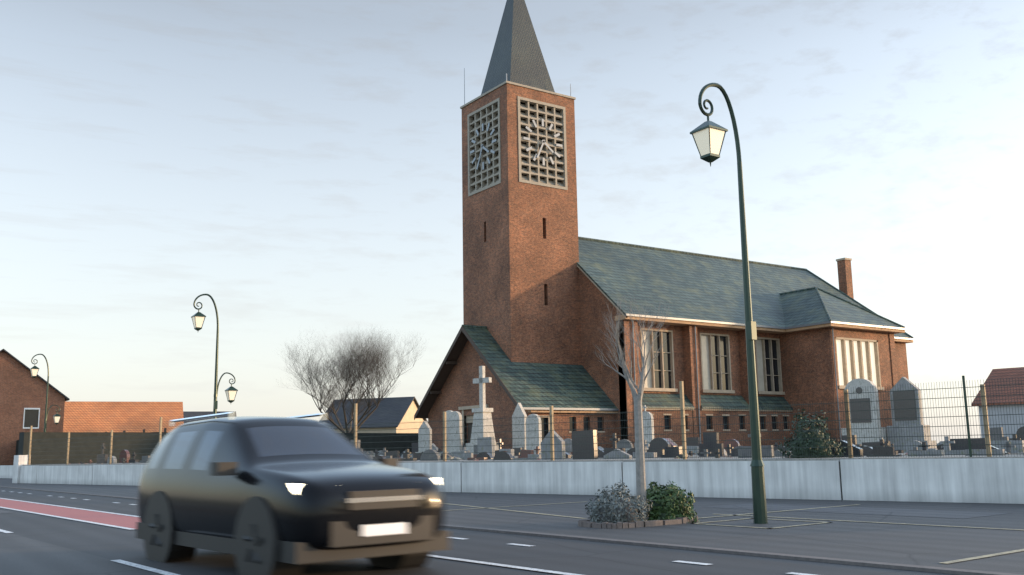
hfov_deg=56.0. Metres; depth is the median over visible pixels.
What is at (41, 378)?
brick house roof
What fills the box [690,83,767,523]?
street lamp
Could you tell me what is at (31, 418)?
window
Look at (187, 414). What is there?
dark house roof
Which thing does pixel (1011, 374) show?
red shed roof
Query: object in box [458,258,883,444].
church frames
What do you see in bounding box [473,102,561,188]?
belfry openings
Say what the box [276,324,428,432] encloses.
bare tree
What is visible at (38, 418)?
brick gable frames
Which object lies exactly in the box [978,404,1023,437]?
house wall
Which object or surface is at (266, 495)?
suv
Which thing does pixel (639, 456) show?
planter tree
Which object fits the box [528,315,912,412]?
church cornices
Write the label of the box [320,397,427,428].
beige house roof
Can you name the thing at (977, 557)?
parking bay lines
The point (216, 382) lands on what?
street lamp
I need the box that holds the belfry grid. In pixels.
[460,81,575,196]
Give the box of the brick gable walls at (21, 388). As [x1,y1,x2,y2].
[0,351,64,464]
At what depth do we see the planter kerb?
15.19 m
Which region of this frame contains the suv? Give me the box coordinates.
[136,412,449,574]
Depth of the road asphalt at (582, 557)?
11.52 m
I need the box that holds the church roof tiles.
[462,236,913,409]
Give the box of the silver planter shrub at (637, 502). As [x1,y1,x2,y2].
[584,480,652,522]
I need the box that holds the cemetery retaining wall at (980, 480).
[0,455,1023,503]
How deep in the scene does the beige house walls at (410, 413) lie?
108.96 m
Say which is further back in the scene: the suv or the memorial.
the memorial
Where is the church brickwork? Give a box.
[428,83,908,450]
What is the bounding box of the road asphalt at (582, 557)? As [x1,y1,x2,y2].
[0,487,956,574]
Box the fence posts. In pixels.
[28,376,991,464]
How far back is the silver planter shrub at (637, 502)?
15.36 m
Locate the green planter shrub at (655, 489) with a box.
[635,481,699,522]
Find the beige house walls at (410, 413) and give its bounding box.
[334,400,423,432]
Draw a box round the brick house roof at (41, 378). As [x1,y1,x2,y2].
[0,349,69,400]
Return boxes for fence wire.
[27,378,1023,464]
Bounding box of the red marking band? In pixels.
[0,499,139,528]
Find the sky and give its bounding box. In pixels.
[0,0,1023,442]
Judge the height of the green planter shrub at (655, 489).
0.816 m
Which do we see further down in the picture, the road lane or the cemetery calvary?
the road lane
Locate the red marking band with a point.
(110, 519)
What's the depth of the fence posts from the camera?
24.83 m
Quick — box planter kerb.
[578,516,697,528]
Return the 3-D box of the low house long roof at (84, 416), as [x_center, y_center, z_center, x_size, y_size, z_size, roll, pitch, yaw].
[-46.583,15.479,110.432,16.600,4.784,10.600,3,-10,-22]
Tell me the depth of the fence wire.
24.14 m
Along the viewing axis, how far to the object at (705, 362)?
68.71 m
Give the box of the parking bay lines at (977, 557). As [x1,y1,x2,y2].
[444,502,1023,563]
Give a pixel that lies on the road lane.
(20, 555)
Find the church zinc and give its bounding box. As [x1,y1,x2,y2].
[464,68,913,442]
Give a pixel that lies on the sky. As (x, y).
(294, 165)
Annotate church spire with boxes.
[481,0,554,94]
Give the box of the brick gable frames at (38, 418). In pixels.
[23,408,39,428]
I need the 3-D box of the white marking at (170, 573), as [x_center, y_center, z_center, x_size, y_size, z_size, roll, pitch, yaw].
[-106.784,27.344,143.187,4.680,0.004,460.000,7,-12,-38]
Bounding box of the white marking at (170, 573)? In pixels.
[0,492,814,574]
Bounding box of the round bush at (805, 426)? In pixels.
[778,409,845,457]
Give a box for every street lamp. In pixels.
[30,354,60,431]
[191,294,237,418]
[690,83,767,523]
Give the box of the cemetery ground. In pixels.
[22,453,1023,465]
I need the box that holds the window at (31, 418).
[24,409,38,426]
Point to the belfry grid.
(529, 164)
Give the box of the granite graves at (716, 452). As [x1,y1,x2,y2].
[80,426,1023,463]
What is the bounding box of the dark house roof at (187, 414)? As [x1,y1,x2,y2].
[183,411,236,422]
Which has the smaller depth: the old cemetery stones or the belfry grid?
the old cemetery stones
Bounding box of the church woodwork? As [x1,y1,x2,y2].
[414,326,601,442]
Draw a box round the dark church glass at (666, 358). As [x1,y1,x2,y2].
[541,331,786,439]
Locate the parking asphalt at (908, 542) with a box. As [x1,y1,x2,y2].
[0,478,1023,573]
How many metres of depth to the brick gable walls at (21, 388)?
75.77 m
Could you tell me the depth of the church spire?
70.48 m
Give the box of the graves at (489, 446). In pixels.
[79,427,1023,463]
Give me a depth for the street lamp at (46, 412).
56.40 m
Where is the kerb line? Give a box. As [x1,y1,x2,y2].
[0,486,1023,574]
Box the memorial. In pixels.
[841,377,936,449]
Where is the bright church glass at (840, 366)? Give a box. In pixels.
[836,340,876,385]
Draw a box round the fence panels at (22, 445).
[15,432,417,464]
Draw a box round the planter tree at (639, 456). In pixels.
[592,293,675,520]
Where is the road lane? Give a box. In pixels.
[0,532,163,574]
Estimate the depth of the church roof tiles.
70.82 m
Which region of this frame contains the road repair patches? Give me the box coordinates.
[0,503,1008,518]
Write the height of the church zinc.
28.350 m
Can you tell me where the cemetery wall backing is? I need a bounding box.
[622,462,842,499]
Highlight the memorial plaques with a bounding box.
[850,387,916,422]
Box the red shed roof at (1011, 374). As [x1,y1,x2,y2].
[971,367,1023,405]
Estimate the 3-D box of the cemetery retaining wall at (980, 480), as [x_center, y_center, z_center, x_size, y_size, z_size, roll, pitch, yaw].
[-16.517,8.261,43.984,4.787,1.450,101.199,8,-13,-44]
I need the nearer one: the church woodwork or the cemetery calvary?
the cemetery calvary
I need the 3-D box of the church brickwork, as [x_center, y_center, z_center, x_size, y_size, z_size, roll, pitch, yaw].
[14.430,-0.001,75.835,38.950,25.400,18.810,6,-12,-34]
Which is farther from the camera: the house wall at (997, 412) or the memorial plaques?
the house wall at (997, 412)
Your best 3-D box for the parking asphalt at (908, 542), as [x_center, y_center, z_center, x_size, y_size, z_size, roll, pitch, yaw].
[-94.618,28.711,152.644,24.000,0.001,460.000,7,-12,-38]
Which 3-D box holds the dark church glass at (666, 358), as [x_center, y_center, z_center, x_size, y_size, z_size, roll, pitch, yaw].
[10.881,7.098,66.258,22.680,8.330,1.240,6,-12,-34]
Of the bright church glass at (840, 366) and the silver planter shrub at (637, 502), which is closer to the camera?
the silver planter shrub at (637, 502)
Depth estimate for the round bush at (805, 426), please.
23.15 m
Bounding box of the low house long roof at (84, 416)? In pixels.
[63,401,183,431]
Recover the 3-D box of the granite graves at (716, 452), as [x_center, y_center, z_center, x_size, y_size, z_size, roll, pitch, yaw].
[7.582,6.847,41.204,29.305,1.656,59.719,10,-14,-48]
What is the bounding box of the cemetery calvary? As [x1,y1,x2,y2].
[460,366,498,453]
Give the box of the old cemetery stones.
[415,403,653,453]

